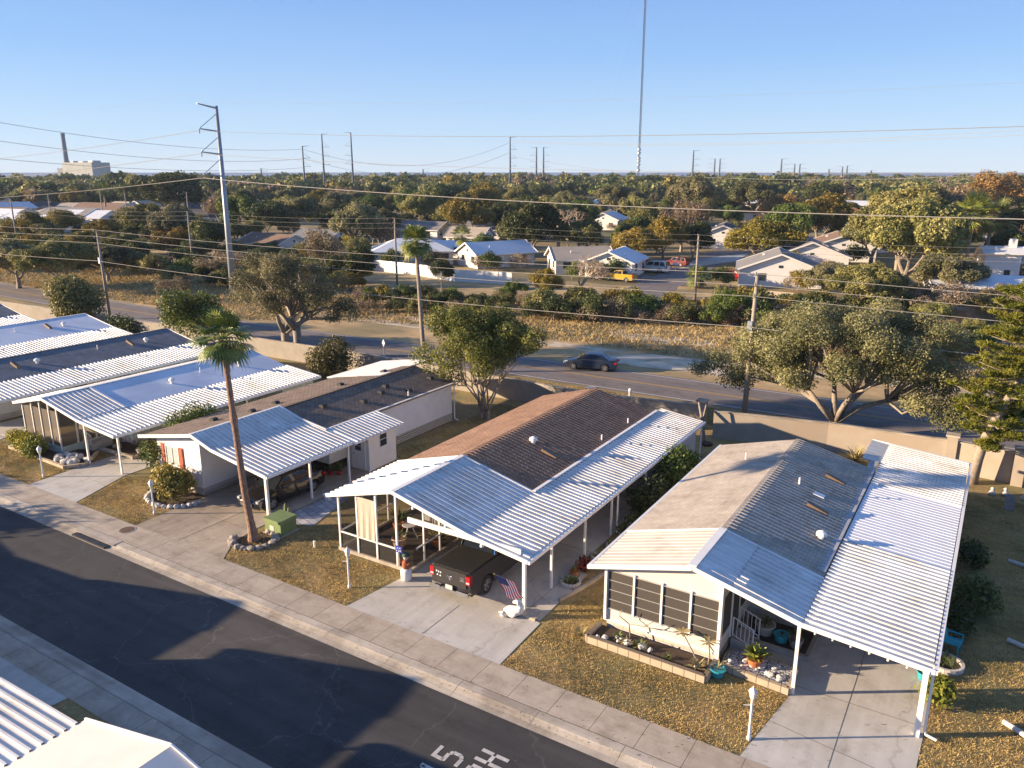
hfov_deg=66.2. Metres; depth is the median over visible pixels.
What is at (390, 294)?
shrub
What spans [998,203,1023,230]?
tree
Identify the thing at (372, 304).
shrub
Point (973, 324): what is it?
tree
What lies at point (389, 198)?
tree
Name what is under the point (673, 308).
shrub
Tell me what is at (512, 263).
shrub
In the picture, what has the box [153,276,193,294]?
tree
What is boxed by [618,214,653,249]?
tree
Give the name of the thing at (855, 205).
tree
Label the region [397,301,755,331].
dry grass field
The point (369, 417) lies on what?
mobile home
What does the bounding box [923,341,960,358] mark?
tree
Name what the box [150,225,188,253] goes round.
tree
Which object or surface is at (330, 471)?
plant pot
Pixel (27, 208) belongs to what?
house
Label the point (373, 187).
tree
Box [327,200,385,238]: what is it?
tree
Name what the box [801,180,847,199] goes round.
tree
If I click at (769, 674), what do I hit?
white stone
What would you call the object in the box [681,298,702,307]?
shrub
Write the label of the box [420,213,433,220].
tree
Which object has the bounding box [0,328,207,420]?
mobile home
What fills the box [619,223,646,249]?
tree
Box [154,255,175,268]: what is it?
shrub
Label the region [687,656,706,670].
agave plant
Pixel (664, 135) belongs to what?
overhead wire
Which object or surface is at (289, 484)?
sedan car
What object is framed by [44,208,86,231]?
tree
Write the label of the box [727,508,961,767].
driveway
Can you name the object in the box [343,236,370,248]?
tree
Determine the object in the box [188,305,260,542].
palm tree
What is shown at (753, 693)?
yard lamp
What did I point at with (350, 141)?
steel pole
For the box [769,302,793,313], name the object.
shrub
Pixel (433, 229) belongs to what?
house
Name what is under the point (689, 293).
dry front yard
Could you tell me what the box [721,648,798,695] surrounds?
planter bed
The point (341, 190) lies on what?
tree
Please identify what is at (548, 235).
overhead wire
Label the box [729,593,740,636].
door
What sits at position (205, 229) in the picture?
tree
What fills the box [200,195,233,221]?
tree
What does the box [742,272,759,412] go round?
utility pole
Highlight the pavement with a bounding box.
[0,474,769,767]
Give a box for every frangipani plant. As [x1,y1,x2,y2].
[673,626,696,659]
[698,635,717,664]
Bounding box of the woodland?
[0,170,1022,203]
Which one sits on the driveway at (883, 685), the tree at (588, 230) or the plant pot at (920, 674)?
the plant pot at (920, 674)
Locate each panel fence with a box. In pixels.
[370,260,511,283]
[715,288,794,296]
[953,305,1000,322]
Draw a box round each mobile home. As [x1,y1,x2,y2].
[0,303,35,325]
[0,313,133,357]
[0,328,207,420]
[0,677,200,767]
[12,349,320,473]
[138,358,457,514]
[325,388,705,609]
[587,439,972,741]
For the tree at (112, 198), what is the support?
on the ground at (672, 250)
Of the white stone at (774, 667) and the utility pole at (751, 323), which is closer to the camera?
the white stone at (774, 667)
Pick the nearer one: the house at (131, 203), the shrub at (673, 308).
the shrub at (673, 308)
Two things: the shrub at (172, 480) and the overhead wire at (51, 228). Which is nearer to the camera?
the shrub at (172, 480)
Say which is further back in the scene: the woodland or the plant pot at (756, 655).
the woodland
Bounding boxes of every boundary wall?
[0,301,709,428]
[712,410,1023,487]
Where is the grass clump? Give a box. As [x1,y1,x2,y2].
[837,445,867,461]
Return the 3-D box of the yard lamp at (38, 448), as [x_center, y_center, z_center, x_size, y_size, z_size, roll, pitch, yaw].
[-27.024,4.431,45.088,0.280,1.950,0.242,9,18,31]
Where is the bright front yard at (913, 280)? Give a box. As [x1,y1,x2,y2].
[897,275,922,297]
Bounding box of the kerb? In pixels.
[0,492,678,767]
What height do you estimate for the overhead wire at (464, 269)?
0.584 m
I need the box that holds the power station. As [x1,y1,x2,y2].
[57,160,110,175]
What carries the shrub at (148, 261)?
on the field at (387, 332)
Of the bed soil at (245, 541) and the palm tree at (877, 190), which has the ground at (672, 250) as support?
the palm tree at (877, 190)
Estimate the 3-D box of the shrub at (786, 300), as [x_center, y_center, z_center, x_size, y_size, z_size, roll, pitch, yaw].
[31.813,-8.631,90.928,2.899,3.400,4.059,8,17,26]
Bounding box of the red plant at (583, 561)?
[574,554,593,571]
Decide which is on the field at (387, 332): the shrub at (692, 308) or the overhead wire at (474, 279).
the shrub at (692, 308)
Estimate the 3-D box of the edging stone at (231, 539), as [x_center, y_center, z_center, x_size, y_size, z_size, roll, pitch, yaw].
[-13.279,7.474,37.336,0.444,0.310,0.441,-10,18,-33]
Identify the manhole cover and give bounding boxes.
[117,526,135,533]
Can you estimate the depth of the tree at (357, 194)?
279.64 m
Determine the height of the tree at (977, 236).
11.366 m
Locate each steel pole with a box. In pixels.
[197,103,237,299]
[302,146,310,193]
[321,134,328,181]
[345,132,353,182]
[509,137,515,182]
[530,147,536,177]
[542,147,549,176]
[691,150,699,176]
[780,159,787,174]
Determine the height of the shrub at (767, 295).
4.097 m
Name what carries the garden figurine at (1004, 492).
on the lawn ground at (466, 406)
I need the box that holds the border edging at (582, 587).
[558,571,604,601]
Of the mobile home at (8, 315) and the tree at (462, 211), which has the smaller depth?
the mobile home at (8, 315)
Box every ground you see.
[0,194,1015,450]
[0,298,1023,767]
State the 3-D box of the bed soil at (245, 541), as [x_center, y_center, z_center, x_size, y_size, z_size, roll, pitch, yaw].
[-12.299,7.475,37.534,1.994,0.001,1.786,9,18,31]
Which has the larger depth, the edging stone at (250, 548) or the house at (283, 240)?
the house at (283, 240)
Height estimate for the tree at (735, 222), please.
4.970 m
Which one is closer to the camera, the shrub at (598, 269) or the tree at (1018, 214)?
the shrub at (598, 269)
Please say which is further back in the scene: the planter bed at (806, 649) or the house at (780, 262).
the house at (780, 262)
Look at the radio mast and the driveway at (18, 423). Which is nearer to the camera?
the driveway at (18, 423)
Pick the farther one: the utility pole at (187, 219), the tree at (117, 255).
the utility pole at (187, 219)
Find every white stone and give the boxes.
[623,638,630,645]
[638,643,646,649]
[742,658,747,663]
[766,671,773,677]
[771,664,777,669]
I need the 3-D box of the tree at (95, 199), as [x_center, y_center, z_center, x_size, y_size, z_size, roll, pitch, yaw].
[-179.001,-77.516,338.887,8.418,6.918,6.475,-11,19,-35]
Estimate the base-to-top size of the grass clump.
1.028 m
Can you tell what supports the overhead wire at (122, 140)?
attached to the steel pole at (304, 174)
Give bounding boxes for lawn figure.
[395,545,411,581]
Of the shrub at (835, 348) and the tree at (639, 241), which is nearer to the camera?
the shrub at (835, 348)
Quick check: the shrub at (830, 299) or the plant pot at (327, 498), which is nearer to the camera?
the plant pot at (327, 498)
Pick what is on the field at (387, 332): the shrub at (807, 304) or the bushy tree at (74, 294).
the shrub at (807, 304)
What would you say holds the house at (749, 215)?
on the ground at (672, 250)
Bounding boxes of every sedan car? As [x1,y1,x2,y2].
[237,465,325,510]
[563,351,618,371]
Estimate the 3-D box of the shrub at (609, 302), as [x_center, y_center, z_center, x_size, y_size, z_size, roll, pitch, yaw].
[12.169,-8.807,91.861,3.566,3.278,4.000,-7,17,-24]
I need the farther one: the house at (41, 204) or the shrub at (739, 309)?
the house at (41, 204)
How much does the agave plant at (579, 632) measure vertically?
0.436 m
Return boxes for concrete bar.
[1002,719,1023,736]
[1006,638,1023,648]
[1008,559,1023,566]
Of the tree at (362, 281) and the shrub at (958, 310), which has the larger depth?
the tree at (362, 281)
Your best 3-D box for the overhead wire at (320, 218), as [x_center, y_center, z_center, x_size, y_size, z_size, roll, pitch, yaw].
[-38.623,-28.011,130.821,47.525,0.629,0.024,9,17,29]
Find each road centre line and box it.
[0,289,970,430]
[3,289,963,428]
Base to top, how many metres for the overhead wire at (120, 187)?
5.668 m
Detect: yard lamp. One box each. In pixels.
[36,446,44,476]
[147,480,155,514]
[344,547,350,588]
[744,686,757,740]
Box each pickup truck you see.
[429,538,519,598]
[604,270,637,281]
[713,269,738,280]
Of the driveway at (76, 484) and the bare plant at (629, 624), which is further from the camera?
the driveway at (76, 484)
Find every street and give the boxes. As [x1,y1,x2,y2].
[0,492,680,767]
[0,615,271,767]
[0,630,238,767]
[0,657,66,705]
[51,698,110,724]
[621,273,664,281]
[625,226,824,299]
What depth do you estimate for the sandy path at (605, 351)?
76.96 m
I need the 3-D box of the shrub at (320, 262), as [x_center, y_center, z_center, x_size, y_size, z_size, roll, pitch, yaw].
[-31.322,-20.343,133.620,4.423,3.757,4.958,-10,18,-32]
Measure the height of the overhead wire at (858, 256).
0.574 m
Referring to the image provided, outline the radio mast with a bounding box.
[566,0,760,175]
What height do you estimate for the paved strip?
0.001 m
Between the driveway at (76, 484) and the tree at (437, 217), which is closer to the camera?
the driveway at (76, 484)
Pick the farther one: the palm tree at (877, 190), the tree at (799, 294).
the palm tree at (877, 190)
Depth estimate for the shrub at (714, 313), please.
88.02 m
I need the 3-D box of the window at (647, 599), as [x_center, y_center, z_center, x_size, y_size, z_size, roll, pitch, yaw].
[5.003,7.985,28.975,1.050,1.620,0.050,9,18,31]
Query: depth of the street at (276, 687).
27.79 m
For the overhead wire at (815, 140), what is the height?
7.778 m
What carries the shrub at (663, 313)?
on the field at (387, 332)
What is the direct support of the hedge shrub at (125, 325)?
on the lawn ground at (466, 406)
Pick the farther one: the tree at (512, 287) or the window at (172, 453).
the tree at (512, 287)
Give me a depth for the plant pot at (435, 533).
36.59 m
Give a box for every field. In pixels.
[0,244,1023,421]
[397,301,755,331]
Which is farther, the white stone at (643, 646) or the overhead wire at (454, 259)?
the overhead wire at (454, 259)
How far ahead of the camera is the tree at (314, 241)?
123.00 m
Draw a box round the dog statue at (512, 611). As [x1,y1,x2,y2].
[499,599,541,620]
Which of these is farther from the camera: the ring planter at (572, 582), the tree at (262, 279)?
the tree at (262, 279)
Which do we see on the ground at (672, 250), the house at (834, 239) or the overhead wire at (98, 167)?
the house at (834, 239)
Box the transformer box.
[263,509,299,537]
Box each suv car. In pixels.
[644,259,671,272]
[665,256,690,266]
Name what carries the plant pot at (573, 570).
on the side path at (548, 602)
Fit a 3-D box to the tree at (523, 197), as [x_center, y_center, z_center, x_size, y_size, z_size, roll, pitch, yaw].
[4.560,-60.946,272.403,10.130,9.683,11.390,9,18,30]
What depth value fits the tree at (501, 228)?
163.48 m
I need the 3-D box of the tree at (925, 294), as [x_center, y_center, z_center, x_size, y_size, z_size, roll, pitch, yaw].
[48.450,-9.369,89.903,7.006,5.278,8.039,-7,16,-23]
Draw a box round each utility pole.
[8,198,16,233]
[93,230,110,315]
[185,211,192,255]
[392,217,397,284]
[693,234,699,300]
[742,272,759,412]
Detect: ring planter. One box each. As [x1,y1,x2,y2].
[558,574,580,589]
[933,648,964,675]
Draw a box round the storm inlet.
[72,526,122,548]
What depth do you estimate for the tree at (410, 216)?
217.42 m
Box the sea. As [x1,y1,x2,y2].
[0,172,1023,176]
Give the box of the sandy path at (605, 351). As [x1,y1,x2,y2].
[316,313,1019,395]
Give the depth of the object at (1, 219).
199.05 m
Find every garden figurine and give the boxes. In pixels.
[988,487,995,495]
[1001,488,1008,495]
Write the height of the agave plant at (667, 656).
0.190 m
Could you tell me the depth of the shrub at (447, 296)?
100.88 m
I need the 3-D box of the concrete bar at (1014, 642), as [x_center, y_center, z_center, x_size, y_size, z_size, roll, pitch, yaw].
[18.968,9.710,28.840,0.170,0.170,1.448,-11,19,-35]
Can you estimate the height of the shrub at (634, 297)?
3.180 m
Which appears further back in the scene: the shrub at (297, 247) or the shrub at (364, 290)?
the shrub at (297, 247)
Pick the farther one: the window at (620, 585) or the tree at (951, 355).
the tree at (951, 355)
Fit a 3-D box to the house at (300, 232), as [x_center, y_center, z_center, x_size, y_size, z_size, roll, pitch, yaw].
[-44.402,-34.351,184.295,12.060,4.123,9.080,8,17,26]
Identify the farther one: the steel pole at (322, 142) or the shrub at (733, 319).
the steel pole at (322, 142)
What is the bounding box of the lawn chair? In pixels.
[941,623,963,656]
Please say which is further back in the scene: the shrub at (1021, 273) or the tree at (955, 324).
the shrub at (1021, 273)
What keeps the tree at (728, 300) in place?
on the dry grass field at (641, 323)
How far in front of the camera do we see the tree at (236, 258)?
122.61 m
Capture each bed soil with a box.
[151,491,203,504]
[236,532,270,548]
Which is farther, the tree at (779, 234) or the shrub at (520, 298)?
the tree at (779, 234)
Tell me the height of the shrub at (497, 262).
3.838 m
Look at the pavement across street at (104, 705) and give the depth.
26.16 m
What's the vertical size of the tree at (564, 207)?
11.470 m
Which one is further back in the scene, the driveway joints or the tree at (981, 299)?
the tree at (981, 299)
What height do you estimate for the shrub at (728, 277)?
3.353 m
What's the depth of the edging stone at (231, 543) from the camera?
36.88 m
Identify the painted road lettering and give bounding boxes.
[420,745,508,767]
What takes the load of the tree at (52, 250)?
on the field at (387, 332)
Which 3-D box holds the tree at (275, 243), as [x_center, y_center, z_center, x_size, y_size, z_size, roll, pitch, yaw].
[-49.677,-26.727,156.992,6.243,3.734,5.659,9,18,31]
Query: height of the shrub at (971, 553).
1.453 m
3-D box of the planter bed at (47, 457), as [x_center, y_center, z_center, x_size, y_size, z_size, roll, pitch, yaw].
[-28.343,4.225,49.125,7.396,0.200,2.784,9,18,31]
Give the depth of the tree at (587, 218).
202.11 m
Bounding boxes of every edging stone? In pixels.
[227,538,236,543]
[228,541,237,546]
[229,533,237,538]
[234,544,241,549]
[240,545,246,550]
[246,545,253,550]
[255,545,262,550]
[262,543,269,547]
[268,540,275,545]
[270,536,279,541]
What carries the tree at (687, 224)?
on the ground at (672, 250)
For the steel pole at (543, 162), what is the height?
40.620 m
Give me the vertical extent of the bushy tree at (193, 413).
3.789 m
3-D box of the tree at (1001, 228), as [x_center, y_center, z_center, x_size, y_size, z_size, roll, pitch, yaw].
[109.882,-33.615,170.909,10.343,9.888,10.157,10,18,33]
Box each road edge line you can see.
[0,283,923,412]
[0,295,1013,448]
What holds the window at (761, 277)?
in the house at (780, 262)
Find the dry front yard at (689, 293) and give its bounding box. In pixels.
[676,286,715,306]
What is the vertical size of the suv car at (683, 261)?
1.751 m
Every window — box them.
[164,444,180,467]
[379,432,387,447]
[563,262,570,268]
[607,569,632,615]
[634,577,660,623]
[661,585,689,632]
[690,593,718,641]
[721,590,733,639]
[739,597,746,611]
[759,273,765,280]
[1003,270,1009,274]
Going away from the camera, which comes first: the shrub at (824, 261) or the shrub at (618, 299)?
the shrub at (618, 299)
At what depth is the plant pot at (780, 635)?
29.09 m
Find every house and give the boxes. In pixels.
[0,198,33,202]
[0,201,38,210]
[0,207,36,211]
[0,208,33,216]
[0,213,69,231]
[32,201,59,209]
[39,207,101,215]
[55,202,78,206]
[66,209,114,222]
[73,202,132,207]
[99,207,137,212]
[111,201,140,205]
[133,200,164,206]
[180,202,206,208]
[189,209,220,223]
[235,232,307,251]
[291,228,348,246]
[371,238,455,264]
[389,220,452,239]
[435,240,471,257]
[443,226,496,240]
[454,240,537,268]
[459,221,500,239]
[544,246,611,274]
[581,246,648,275]
[595,211,628,229]
[702,222,739,248]
[735,247,820,288]
[741,206,767,220]
[780,237,852,264]
[814,231,879,261]
[846,200,868,207]
[869,241,893,252]
[923,274,1023,313]
[972,251,1023,273]
[975,238,1023,275]
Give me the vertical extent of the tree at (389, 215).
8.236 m
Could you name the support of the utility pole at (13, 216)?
on the field at (387, 332)
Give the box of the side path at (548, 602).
[531,568,586,620]
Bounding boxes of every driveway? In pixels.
[0,417,24,438]
[29,455,158,501]
[136,465,373,558]
[347,469,657,663]
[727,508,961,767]
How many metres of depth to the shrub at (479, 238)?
175.03 m
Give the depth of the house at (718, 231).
178.58 m
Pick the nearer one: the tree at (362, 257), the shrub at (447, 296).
the shrub at (447, 296)
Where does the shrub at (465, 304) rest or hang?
on the field at (387, 332)
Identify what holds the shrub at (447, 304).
on the field at (387, 332)
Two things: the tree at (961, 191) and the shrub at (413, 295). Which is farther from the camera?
the tree at (961, 191)
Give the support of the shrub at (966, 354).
on the field at (387, 332)
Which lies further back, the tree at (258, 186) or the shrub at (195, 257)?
the tree at (258, 186)
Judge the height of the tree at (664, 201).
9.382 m
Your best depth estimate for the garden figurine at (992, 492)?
42.70 m
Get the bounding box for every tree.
[0,210,51,233]
[0,233,19,238]
[0,235,39,245]
[0,238,35,288]
[6,236,97,276]
[11,233,46,245]
[17,223,64,239]
[40,272,108,316]
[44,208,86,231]
[58,188,88,202]
[62,230,102,246]
[65,236,90,245]
[70,221,90,231]
[72,185,98,201]
[76,244,143,281]
[80,219,123,235]
[89,196,107,202]
[95,180,113,206]
[99,192,117,202]
[99,229,140,243]
[100,237,124,245]
[110,260,139,278]
[111,202,162,238]
[113,174,147,200]
[120,220,153,239]
[124,238,151,255]
[134,170,205,206]
[137,439,161,470]
[138,237,167,250]
[144,203,197,232]
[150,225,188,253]
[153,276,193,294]
[155,285,221,337]
[161,401,217,427]
[180,237,219,254]
[187,218,224,254]
[188,259,223,281]
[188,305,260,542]
[192,250,247,270]
[200,193,210,203]
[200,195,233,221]
[202,186,214,196]
[211,186,236,198]
[215,193,256,237]
[218,189,256,201]
[225,248,364,343]
[230,222,252,238]
[234,241,247,250]
[239,218,264,233]
[242,198,292,232]
[246,265,297,290]
[248,187,265,200]
[248,240,281,249]
[252,184,264,188]
[255,244,280,252]
[258,187,274,196]
[261,189,299,200]
[267,196,317,232]
[272,247,299,255]
[274,193,323,231]
[277,220,300,233]
[296,245,311,255]
[299,225,350,264]
[304,204,330,228]
[307,189,326,203]
[317,208,340,227]
[320,191,352,207]
[323,203,348,212]
[324,260,345,274]
[326,270,343,280]
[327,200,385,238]
[328,185,356,207]
[329,243,377,275]
[335,271,366,291]
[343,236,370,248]
[344,191,365,198]
[349,197,362,203]
[354,269,372,277]
[358,194,388,210]
[359,222,403,243]
[365,182,391,197]
[378,207,402,238]
[383,186,413,212]
[391,188,420,212]
[396,189,440,220]
[397,223,434,357]
[400,212,416,220]
[408,303,549,420]
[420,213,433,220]
[425,182,462,203]
[430,256,454,289]
[431,204,453,225]
[439,196,495,226]
[444,192,482,205]
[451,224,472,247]
[456,181,504,207]
[486,182,507,193]
[489,199,524,224]
[495,217,533,241]
[500,280,528,292]
[501,184,532,201]
[501,196,569,259]
[514,207,539,241]
[515,194,537,205]
[528,182,553,196]
[528,267,565,289]
[533,194,572,238]
[547,208,586,246]
[551,190,583,202]
[560,235,569,246]
[561,199,600,220]
[565,220,604,245]
[569,212,599,223]
[571,254,611,285]
[592,184,646,212]
[593,203,608,212]
[607,226,664,251]
[609,226,619,239]
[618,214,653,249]
[619,194,650,215]
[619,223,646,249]
[627,202,669,225]
[639,214,690,259]
[646,192,662,202]
[659,195,684,207]
[659,199,711,251]
[665,174,727,204]
[668,209,692,226]
[682,221,715,258]
[685,197,719,220]
[685,265,711,288]
[687,294,993,433]
[698,402,712,445]
[703,289,752,320]
[711,202,724,220]
[714,205,743,221]
[722,192,740,206]
[723,216,808,253]
[729,179,787,212]
[729,219,743,227]
[759,192,805,213]
[763,202,818,230]
[774,293,814,306]
[794,223,822,233]
[800,194,853,237]
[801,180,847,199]
[803,262,844,293]
[804,190,856,231]
[824,260,909,305]
[826,226,839,233]
[839,222,877,263]
[847,181,964,271]
[848,201,862,209]
[851,187,866,199]
[855,193,870,200]
[857,193,972,289]
[866,187,880,203]
[904,279,979,306]
[906,244,963,256]
[908,302,957,319]
[911,253,991,282]
[913,298,954,310]
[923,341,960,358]
[927,184,977,216]
[929,181,990,217]
[930,320,961,333]
[936,327,976,357]
[943,279,1023,484]
[945,184,962,193]
[950,188,999,257]
[954,185,997,200]
[958,209,984,242]
[958,318,992,334]
[962,169,1023,211]
[967,290,1013,322]
[968,194,1020,245]
[978,282,1021,323]
[984,228,1023,245]
[994,211,1015,230]
[997,195,1023,207]
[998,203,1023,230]
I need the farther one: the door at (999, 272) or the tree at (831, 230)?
the tree at (831, 230)
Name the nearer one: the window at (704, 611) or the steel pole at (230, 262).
the window at (704, 611)
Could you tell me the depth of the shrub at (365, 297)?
101.08 m
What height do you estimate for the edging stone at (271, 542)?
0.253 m
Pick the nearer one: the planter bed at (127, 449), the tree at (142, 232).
the planter bed at (127, 449)
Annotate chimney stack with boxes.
[60,133,68,161]
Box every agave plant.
[572,623,588,641]
[612,631,625,639]
[617,636,635,646]
[632,638,647,648]
[663,652,671,659]
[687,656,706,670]
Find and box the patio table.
[402,522,417,537]
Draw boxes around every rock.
[66,459,72,464]
[72,457,78,463]
[75,453,83,458]
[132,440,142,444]
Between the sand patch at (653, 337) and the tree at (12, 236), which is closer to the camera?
the sand patch at (653, 337)
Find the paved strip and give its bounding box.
[293,496,344,525]
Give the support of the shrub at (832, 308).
on the field at (387, 332)
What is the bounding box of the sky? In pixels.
[0,0,1023,172]
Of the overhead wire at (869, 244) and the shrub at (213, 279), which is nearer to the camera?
the overhead wire at (869, 244)
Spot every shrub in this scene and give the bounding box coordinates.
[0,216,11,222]
[3,427,29,444]
[9,431,31,451]
[15,433,45,456]
[19,434,48,458]
[31,221,57,239]
[42,230,65,240]
[71,262,88,273]
[102,313,140,332]
[125,253,147,272]
[139,252,173,271]
[146,481,159,494]
[150,462,197,502]
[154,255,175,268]
[160,264,186,279]
[167,243,179,251]
[167,243,194,259]
[168,258,190,277]
[179,250,213,260]
[205,272,228,286]
[210,265,228,284]
[215,240,242,254]
[245,248,273,261]
[289,242,307,258]
[300,257,313,265]
[304,334,356,377]
[308,254,330,260]
[314,254,329,263]
[341,233,354,243]
[351,290,363,298]
[353,287,362,298]
[355,298,363,310]
[358,299,380,313]
[359,289,380,304]
[360,285,372,293]
[374,283,391,299]
[379,247,400,261]
[381,290,401,301]
[382,300,396,311]
[384,296,405,312]
[392,282,414,300]
[403,293,422,302]
[404,293,430,312]
[408,284,421,294]
[419,248,445,265]
[421,251,440,263]
[421,283,438,298]
[427,292,446,302]
[427,300,446,313]
[439,288,458,302]
[442,300,462,311]
[446,285,464,300]
[462,298,472,310]
[466,295,485,312]
[470,253,496,269]
[471,232,494,241]
[472,293,487,303]
[478,250,503,269]
[482,294,505,305]
[492,289,503,300]
[495,286,517,302]
[496,291,516,306]
[496,301,511,315]
[508,251,530,269]
[515,293,527,303]
[518,300,542,318]
[521,292,532,307]
[526,298,543,317]
[529,286,554,313]
[541,294,572,320]
[545,289,564,297]
[564,260,585,278]
[564,286,587,303]
[565,304,586,319]
[571,289,607,321]
[572,306,607,321]
[574,284,595,297]
[587,261,601,273]
[590,264,609,275]
[590,549,602,559]
[599,286,623,304]
[602,295,626,320]
[604,258,628,271]
[606,224,615,229]
[608,293,629,314]
[614,292,639,314]
[614,510,640,535]
[615,298,637,320]
[621,286,647,297]
[624,473,672,514]
[628,307,645,320]
[630,295,659,315]
[632,310,652,323]
[633,293,665,316]
[645,313,662,324]
[647,302,674,318]
[647,441,704,488]
[655,303,680,322]
[659,291,685,306]
[665,304,690,324]
[673,313,691,324]
[679,302,702,322]
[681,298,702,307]
[697,306,732,323]
[699,303,728,325]
[700,298,710,305]
[708,266,736,287]
[708,284,732,298]
[718,309,740,327]
[720,303,751,322]
[728,285,750,293]
[739,284,771,304]
[739,307,766,324]
[740,298,776,321]
[747,285,776,306]
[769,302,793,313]
[776,295,797,308]
[782,275,807,289]
[789,269,813,290]
[789,290,830,305]
[792,300,815,311]
[808,287,839,303]
[818,296,841,309]
[818,341,850,353]
[820,259,839,263]
[825,303,846,321]
[837,295,867,308]
[841,293,894,307]
[843,242,871,263]
[888,281,925,313]
[913,672,958,709]
[942,600,976,638]
[945,568,1003,617]
[946,308,974,322]
[952,290,976,306]
[953,534,992,570]
[958,342,975,358]
[969,347,998,359]
[974,329,1001,347]
[989,341,1022,355]
[1019,265,1023,275]
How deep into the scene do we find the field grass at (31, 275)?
94.35 m
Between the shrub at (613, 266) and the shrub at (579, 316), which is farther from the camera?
the shrub at (613, 266)
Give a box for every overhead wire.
[0,122,297,149]
[0,131,191,158]
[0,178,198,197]
[0,226,92,229]
[1,178,200,197]
[2,131,195,158]
[2,141,294,161]
[3,154,193,177]
[4,254,93,260]
[5,159,294,170]
[6,154,196,177]
[95,236,745,284]
[99,230,754,273]
[100,243,752,296]
[100,261,751,327]
[195,212,366,218]
[205,178,1023,219]
[209,154,1009,173]
[209,178,1011,218]
[213,126,1023,136]
[213,154,756,172]
[214,126,1021,136]
[303,144,504,165]
[304,153,507,174]
[397,218,687,234]
[397,223,696,240]
[397,228,668,245]
[511,156,1019,179]
[514,130,1020,143]
[517,135,1021,144]
[698,240,1023,255]
[700,246,997,261]
[707,235,1011,248]
[753,327,1012,358]
[755,296,995,320]
[756,285,1017,309]
[761,274,1018,296]
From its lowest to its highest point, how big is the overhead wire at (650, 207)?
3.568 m
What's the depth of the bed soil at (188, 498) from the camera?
42.36 m
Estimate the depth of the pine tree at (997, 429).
42.26 m
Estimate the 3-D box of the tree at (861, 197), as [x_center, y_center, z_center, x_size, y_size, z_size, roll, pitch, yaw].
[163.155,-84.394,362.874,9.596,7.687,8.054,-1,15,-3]
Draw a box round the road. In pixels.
[0,283,1023,449]
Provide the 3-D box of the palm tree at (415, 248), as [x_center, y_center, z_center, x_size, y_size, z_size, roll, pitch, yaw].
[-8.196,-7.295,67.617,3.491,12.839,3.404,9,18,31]
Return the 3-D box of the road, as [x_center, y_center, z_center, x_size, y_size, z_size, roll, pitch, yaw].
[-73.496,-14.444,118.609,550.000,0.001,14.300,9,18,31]
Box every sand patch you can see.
[384,314,437,321]
[608,331,731,347]
[609,355,780,379]
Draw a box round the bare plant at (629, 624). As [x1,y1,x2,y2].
[619,610,661,639]
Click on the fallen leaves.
(414, 642)
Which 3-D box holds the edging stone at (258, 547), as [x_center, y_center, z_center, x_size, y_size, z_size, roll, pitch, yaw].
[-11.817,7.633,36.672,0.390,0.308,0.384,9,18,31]
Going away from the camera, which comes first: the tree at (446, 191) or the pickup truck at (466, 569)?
the pickup truck at (466, 569)
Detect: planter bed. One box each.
[8,444,99,468]
[99,442,156,459]
[585,621,717,683]
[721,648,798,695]
[745,613,818,661]
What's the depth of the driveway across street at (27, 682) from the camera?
26.98 m
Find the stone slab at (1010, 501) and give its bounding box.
[1004,494,1015,510]
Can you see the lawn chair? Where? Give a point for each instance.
(953, 641)
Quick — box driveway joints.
[179,508,922,767]
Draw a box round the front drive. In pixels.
[679,253,748,268]
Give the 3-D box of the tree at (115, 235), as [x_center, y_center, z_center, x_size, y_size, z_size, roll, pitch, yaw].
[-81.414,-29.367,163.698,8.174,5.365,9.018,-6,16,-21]
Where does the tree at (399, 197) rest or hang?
on the ground at (672, 250)
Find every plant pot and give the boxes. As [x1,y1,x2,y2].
[323,492,330,500]
[325,464,336,474]
[332,461,345,474]
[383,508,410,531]
[389,529,409,548]
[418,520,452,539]
[569,565,579,575]
[709,660,725,678]
[743,643,771,667]
[755,614,775,636]
[773,629,789,643]
[785,627,804,648]
[917,669,930,680]
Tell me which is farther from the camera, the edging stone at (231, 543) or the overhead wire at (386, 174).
the overhead wire at (386, 174)
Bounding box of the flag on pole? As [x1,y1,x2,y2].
[493,573,523,598]
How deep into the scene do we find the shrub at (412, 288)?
105.38 m
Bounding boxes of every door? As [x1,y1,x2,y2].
[351,441,365,470]
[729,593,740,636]
[996,269,1003,274]
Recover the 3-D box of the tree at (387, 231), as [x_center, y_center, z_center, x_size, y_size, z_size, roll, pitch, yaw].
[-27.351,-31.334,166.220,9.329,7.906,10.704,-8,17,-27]
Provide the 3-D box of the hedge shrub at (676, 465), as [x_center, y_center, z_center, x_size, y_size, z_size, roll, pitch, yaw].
[8.956,4.657,42.624,3.277,2.960,4.106,9,18,31]
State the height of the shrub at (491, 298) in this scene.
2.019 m
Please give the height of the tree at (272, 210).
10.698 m
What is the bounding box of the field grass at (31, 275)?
[0,266,1009,385]
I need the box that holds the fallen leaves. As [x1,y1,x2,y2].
[2,482,1019,767]
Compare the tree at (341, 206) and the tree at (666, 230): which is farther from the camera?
the tree at (341, 206)
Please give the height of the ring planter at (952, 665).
0.360 m
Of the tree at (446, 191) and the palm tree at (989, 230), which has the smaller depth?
the palm tree at (989, 230)
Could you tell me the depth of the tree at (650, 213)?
192.56 m
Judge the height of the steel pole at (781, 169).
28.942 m
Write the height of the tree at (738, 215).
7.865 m
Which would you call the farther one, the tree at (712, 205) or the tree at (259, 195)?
the tree at (259, 195)
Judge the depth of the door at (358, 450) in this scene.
46.27 m
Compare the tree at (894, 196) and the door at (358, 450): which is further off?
the tree at (894, 196)
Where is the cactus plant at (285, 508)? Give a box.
[283,503,289,511]

